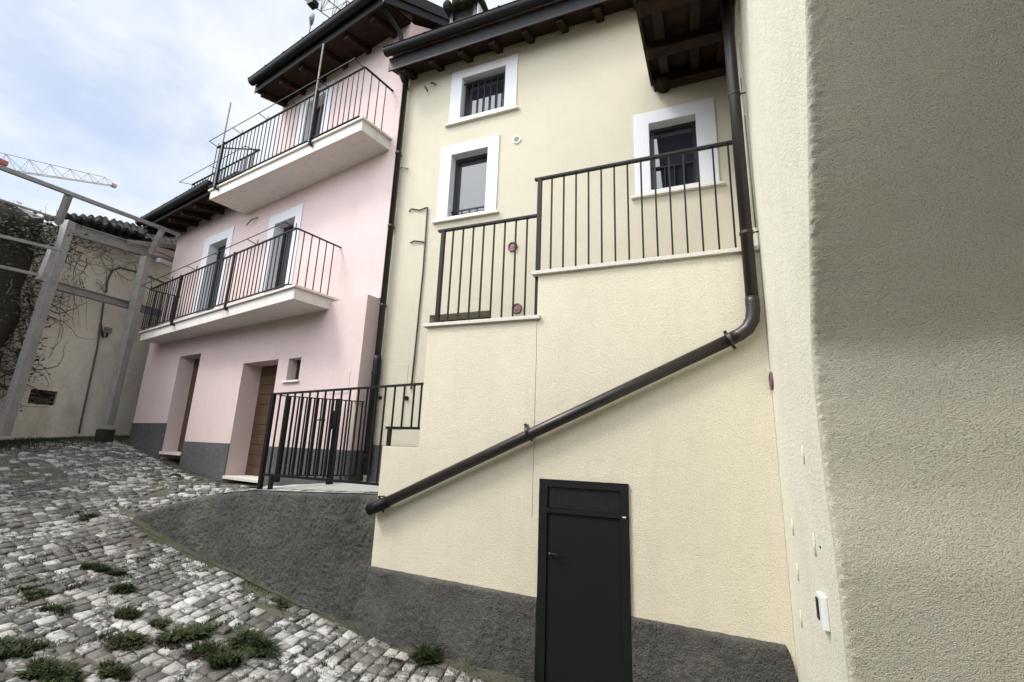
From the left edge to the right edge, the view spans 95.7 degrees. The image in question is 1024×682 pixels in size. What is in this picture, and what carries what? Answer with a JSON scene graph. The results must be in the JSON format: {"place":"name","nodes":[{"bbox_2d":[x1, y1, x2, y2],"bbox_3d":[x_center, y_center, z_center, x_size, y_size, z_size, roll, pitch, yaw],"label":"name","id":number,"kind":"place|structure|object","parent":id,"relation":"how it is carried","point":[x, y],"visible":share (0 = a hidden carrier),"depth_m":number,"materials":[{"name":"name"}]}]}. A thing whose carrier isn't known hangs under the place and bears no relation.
{"place":"outdoors","nodes":[
{"label":"outdoors","id":0,"kind":"place"},
{"bbox_2d":[0,436,483,681],"bbox_3d":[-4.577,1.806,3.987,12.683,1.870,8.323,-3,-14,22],"label":"cobbled street","id":1,"kind":"structure","parent":0,"point":[202,598],"depth_m":4.41,"materials":[{"name":"stone"}]},
{"bbox_2d":[0,201,43,347],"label":"ruined wall","id":2,"kind":"structure","parent":1,"relation":"on","point":[11,318],"depth_m":8.37,"materials":[{"name":"stone"}]},
{"bbox_2d":[0,201,157,410],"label":"climbing plant","id":3,"kind":"object","parent":2,"relation":"attached to","point":[32,295],"visible":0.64,"depth_m":8.76,"materials":[{"name":"brown plant"}]},
{"bbox_2d":[0,634,50,659],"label":"weed clump","id":4,"kind":"object","parent":1,"relation":"on","point":[11,647],"visible":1,"depth_m":3.30,"materials":[{"name":"green plant"}]},
{"bbox_2d":[16,584,53,599],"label":"weed clump","id":5,"kind":"object","parent":1,"relation":"on","point":[31,594],"visible":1,"depth_m":4.08,"materials":[{"name":"green plant"}]},
{"bbox_2d":[10,653,90,681],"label":"weed clump","id":6,"kind":"object","parent":1,"relation":"on","point":[49,669],"visible":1,"depth_m":3.10,"materials":[{"name":"green plant"}]},
{"bbox_2d":[36,601,71,615],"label":"weed clump","id":7,"kind":"object","parent":1,"relation":"on","point":[58,608],"visible":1,"depth_m":3.85,"materials":[{"name":"green plant"}]},
{"bbox_2d":[0,152,116,187],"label":"tower crane","id":8,"kind":"object","parent":1,"relation":"on","point":[5,163],"visible":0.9,"depth_m":45.33,"materials":[{"name":"metal"}]},
{"bbox_2d":[74,510,98,520],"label":"weed clump","id":9,"kind":"object","parent":1,"relation":"on","point":[83,517],"visible":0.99,"depth_m":5.95,"materials":[{"name":"green plant"}]},
{"bbox_2d":[0,212,178,439],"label":"old house","id":10,"kind":"structure","parent":1,"relation":"on","point":[75,396],"depth_m":10.05,"materials":[{"name":"paint"}]},
{"bbox_2d":[18,207,43,221],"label":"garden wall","id":11,"kind":"structure","parent":10,"relation":"attached to","point":[31,214],"depth_m":9.48,"materials":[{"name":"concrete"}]},
{"bbox_2d":[0,164,180,442],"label":"steel shoring","id":12,"kind":"object","parent":1,"relation":"on","point":[48,274],"visible":0.86,"depth_m":9.03,"materials":[{"name":"metal"}]},
{"bbox_2d":[81,560,130,576],"bbox_3d":[-4.135,2.304,4.715,0.515,0.134,0.223,0,-13,7],"label":"weed clump","id":13,"kind":"object","parent":1,"relation":"on","point":[115,571],"visible":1,"depth_m":4.70,"materials":[{"name":"green plant"}]},
{"bbox_2d":[93,658,135,681],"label":"weed clump","id":14,"kind":"object","parent":1,"relation":"on","point":[119,671],"visible":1,"depth_m":3.23,"materials":[{"name":"green plant"}]},
{"bbox_2d":[107,580,136,593],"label":"weed clump","id":15,"kind":"object","parent":1,"relation":"on","point":[123,588],"visible":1,"depth_m":4.37,"materials":[{"name":"green plant"}]},
{"bbox_2d":[107,604,144,620],"bbox_3d":[-3.280,2.312,3.967,0.276,0.115,0.251,4,-13,-9],"label":"weed clump","id":16,"kind":"object","parent":1,"relation":"on","point":[126,613],"visible":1,"depth_m":3.95,"materials":[{"name":"green plant"}]},
{"bbox_2d":[103,629,152,651],"bbox_3d":[-2.994,2.321,3.610,0.323,0.096,0.379,10,-15,-31],"label":"weed clump","id":17,"kind":"object","parent":1,"relation":"on","point":[134,639],"visible":1,"depth_m":3.60,"materials":[{"name":"green plant"}]},
{"bbox_2d":[147,617,170,627],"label":"weed clump","id":18,"kind":"object","parent":1,"relation":"on","point":[159,623],"visible":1,"depth_m":3.93,"materials":[{"name":"green plant"}]},
{"bbox_2d":[156,619,217,641],"bbox_3d":[-2.665,2.407,3.837,0.406,0.110,0.522,-3,-14,22],"label":"weed clump","id":19,"kind":"object","parent":1,"relation":"on","point":[194,631],"visible":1,"depth_m":3.82,"materials":[{"name":"green plant"}]},
{"bbox_2d":[188,636,252,669],"bbox_3d":[-2.276,2.388,3.569,0.642,0.186,0.375,-3,-14,22],"label":"weed clump","id":20,"kind":"object","parent":1,"relation":"on","point":[218,658],"visible":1,"depth_m":3.56,"materials":[{"name":"green plant"}]},
{"bbox_2d":[62,537,413,666],"bbox_3d":[-5.644,2.386,7.515,11.882,1.903,2.499,-10,-18,43],"label":"dry moss","id":21,"kind":"object","parent":1,"relation":"on","point":[170,645],"visible":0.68,"depth_m":3.69,"materials":[{"name":"plant"}]},
{"bbox_2d":[222,623,286,656],"bbox_3d":[-2.121,2.465,3.820,0.611,0.167,0.390,-3,-14,22],"label":"weed clump","id":22,"kind":"object","parent":1,"relation":"on","point":[247,639],"visible":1,"depth_m":3.81,"materials":[{"name":"green plant"}]},
{"bbox_2d":[134,488,377,626],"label":"retaining wall","id":23,"kind":"structure","parent":1,"relation":"on","point":[305,548],"depth_m":4.98,"materials":[{"name":"grey concrete"}]},
{"bbox_2d":[0,434,516,681],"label":"ground cover","id":24,"kind":"object","parent":1,"relation":"on","point":[15,441],"visible":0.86,"depth_m":5.00,"materials":[{"name":"grey stone"}]},
{"bbox_2d":[270,596,288,607],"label":"weed clump","id":25,"kind":"object","parent":1,"relation":"on","point":[283,603],"visible":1,"depth_m":4.69,"materials":[{"name":"green plant"}]},
{"bbox_2d":[128,0,449,485],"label":"pink house","id":26,"kind":"structure","parent":1,"relation":"on","point":[214,378],"depth_m":8.05,"materials":[{"name":"paint"}]},
{"bbox_2d":[159,359,199,455],"bbox_3d":[-6.368,1.252,9.149,0.900,1.935,0.360,-6,-15,32],"label":"door","id":27,"kind":"structure","parent":26,"relation":"in","point":[195,370],"depth_m":9.40,"materials":[{"name":"wood"}]},
{"bbox_2d":[190,227,234,315],"bbox_3d":[-6.380,-1.238,9.983,1.250,2.260,0.236,-6,-15,32],"label":"balcony door","id":28,"kind":"structure","parent":26,"relation":"in","point":[222,240],"depth_m":10.15,"materials":[{"name":"white paint"}]},
{"bbox_2d":[179,146,260,187],"bbox_3d":[-6.305,-3.401,10.049,2.839,0.745,1.156,-11,-18,44],"label":"terrace railing","id":29,"kind":"object","parent":26,"relation":"on","point":[208,176],"visible":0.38,"depth_m":9.96,"materials":[{"name":"black metal"}]},
{"bbox_2d":[141,221,340,329],"bbox_3d":[-5.434,-0.899,8.559,5.695,1.116,0.949,-6,-15,32],"label":"balcony railing","id":30,"kind":"object","parent":26,"relation":"attached to","point":[176,297],"visible":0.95,"depth_m":7.90,"materials":[{"name":"black metal"}]},
{"bbox_2d":[222,365,277,482],"bbox_3d":[-4.152,1.312,7.691,1.070,1.920,0.410,-6,-15,32],"label":"door","id":31,"kind":"structure","parent":26,"relation":"in","point":[268,373],"depth_m":7.97,"materials":[{"name":"wood"}]},
{"bbox_2d":[257,203,303,294],"bbox_3d":[-4.229,-1.409,8.596,1.080,2.120,0.236,-6,-16,32],"label":"balcony door","id":32,"kind":"structure","parent":26,"relation":"in","point":[292,216],"depth_m":8.74,"materials":[{"name":"white paint"}]},
{"bbox_2d":[281,360,300,382],"bbox_3d":[-3.340,0.475,7.288,0.420,0.385,0.295,-6,-15,32],"label":"window","id":33,"kind":"structure","parent":26,"relation":"in","point":[299,361],"depth_m":7.36,"materials":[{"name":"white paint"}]},
{"bbox_2d":[209,43,393,190],"bbox_3d":[-3.991,-3.975,8.409,4.290,1.960,0.755,-6,-15,30],"label":"balcony railing","id":34,"kind":"object","parent":26,"relation":"on","point":[310,137],"visible":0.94,"depth_m":7.93,"materials":[{"name":"black metal"}]},
{"bbox_2d":[308,12,314,32],"bbox_3d":[-4.917,-7.303,11.158,0.272,1.471,0.107,-10,-17,41],"label":"satellite dish","id":35,"kind":"object","parent":26,"relation":"on","point":[311,18],"visible":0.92,"depth_m":11.23,"materials":[{"name":"metal"}]},
{"bbox_2d":[294,80,334,146],"bbox_3d":[-3.779,-3.940,8.946,1.030,1.960,0.236,-6,-15,32],"label":"balcony door","id":36,"kind":"structure","parent":26,"relation":"in","point":[330,89],"depth_m":9.12,"materials":[{"name":"white paint"}]},
{"bbox_2d":[305,0,349,17],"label":"tower crane","id":37,"kind":"object","parent":1,"relation":"on","point":[312,4],"visible":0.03,"depth_m":36.77,"materials":[{"name":"metal"}]},
{"bbox_2d":[127,518,530,681],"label":"soil edge","id":38,"kind":"object","parent":1,"relation":"on","point":[484,674],"visible":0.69,"depth_m":4.69,"materials":[{"name":"grey stone"}]},
{"bbox_2d":[406,638,443,664],"bbox_3d":[-0.735,2.619,3.963,0.368,0.210,0.364,-3,-14,22],"label":"weed clump","id":39,"kind":"object","parent":1,"relation":"on","point":[424,654],"visible":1,"depth_m":3.91,"materials":[{"name":"green plant"}]},
{"bbox_2d":[363,0,740,481],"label":"yellow house","id":40,"kind":"structure","parent":1,"relation":"on","point":[507,103],"depth_m":6.26,"materials":[{"name":"paint"}]},
{"bbox_2d":[361,70,408,474],"bbox_3d":[-1.836,-1.312,6.659,0.129,6.230,0.360,-3,-14,22],"label":"downpipe","id":41,"kind":"object","parent":40,"relation":"attached to","point":[375,372],"visible":0.92,"depth_m":6.60,"materials":[{"name":"brown metal"}]},
{"bbox_2d":[441,317,488,321],"bbox_3d":[-0.615,0.634,6.221,0.915,1.930,0.050,-3,-14,22],"label":"door","id":42,"kind":"structure","parent":40,"relation":"in","point":[483,317],"depth_m":6.41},
{"bbox_2d":[432,134,499,223],"bbox_3d":[-0.606,-2.287,6.657,1.030,1.235,0.220,-3,-14,22],"label":"window","id":43,"kind":"structure","parent":40,"relation":"in","point":[468,175],"depth_m":6.70,"materials":[{"name":"white paint"}]},
{"bbox_2d":[444,53,518,127],"bbox_3d":[-0.409,-3.686,6.915,1.180,0.950,0.210,-3,-14,22],"label":"window","id":44,"kind":"structure","parent":40,"relation":"in","point":[488,89],"depth_m":6.94,"materials":[{"name":"white paint"}]},
{"bbox_2d":[365,0,760,514],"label":"drainpipe","id":45,"kind":"object","parent":40,"relation":"attached to","point":[745,329],"visible":1,"depth_m":3.91,"materials":[{"name":"brown metal"}]},
{"bbox_2d":[631,97,724,199],"bbox_3d":[1.961,-2.277,5.591,1.020,1.160,0.220,-3,-14,22],"label":"window","id":46,"kind":"structure","parent":40,"relation":"in","point":[692,124],"depth_m":5.61,"materials":[{"name":"white paint"}]},
{"bbox_2d":[361,245,797,681],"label":"outside staircase","id":47,"kind":"structure","parent":1,"relation":"on","point":[638,535],"depth_m":3.86,"materials":[{"name":"yellow paint"}]},
{"bbox_2d":[434,214,536,322],"bbox_3d":[-0.296,-0.724,4.810,1.155,1.089,0.045,-3,-14,22],"label":"stair railing","id":48,"kind":"object","parent":47,"relation":"on","point":[441,267],"visible":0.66,"depth_m":4.85,"materials":[{"name":"black metal"}]},
{"bbox_2d":[535,478,631,681],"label":"utility door","id":49,"kind":"structure","parent":47,"relation":"in","point":[583,613],"depth_m":3.71,"materials":[{"name":"metal"}]},
{"bbox_2d":[534,140,736,314],"bbox_3d":[1.095,-1.002,4.302,1.900,1.501,0.045,-3,-14,22],"label":"stair railing","id":50,"kind":"object","parent":47,"relation":"on","point":[540,180],"visible":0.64,"depth_m":4.39,"materials":[{"name":"black metal"}]},
{"bbox_2d":[733,0,1023,681],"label":"roughcast building","id":51,"kind":"structure","parent":1,"relation":"on","point":[884,144],"depth_m":1.97,"materials":[{"name":"beige paint"}]},
{"bbox_2d":[634,0,733,92],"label":"timber canopy","id":52,"kind":"object","parent":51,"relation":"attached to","point":[683,42],"visible":0.89,"depth_m":4.85,"materials":[{"name":"wood"}]},
{"bbox_2d":[0,0,514,225],"label":"sky","id":53,"kind":"structure","parent":0,"point":[132,94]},
{"bbox_2d":[227,481,378,493],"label":"landing pavement","id":54,"kind":"structure","parent":0,"point":[347,487],"depth_m":5.44,"materials":[{"name":"white stone"}]},
{"bbox_2d":[274,395,364,484],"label":"entrance gate","id":55,"kind":"structure","parent":54,"relation":"on","point":[334,419],"depth_m":5.93,"materials":[{"name":"black metal"}]},
{"bbox_2d":[253,382,423,489],"bbox_3d":[-1.961,1.104,5.132,2.351,1.226,0.087,-4,-15,26],"label":"landing railing","id":56,"kind":"object","parent":54,"relation":"on","point":[262,473],"visible":0.92,"depth_m":5.19,"materials":[{"name":"black metal"}]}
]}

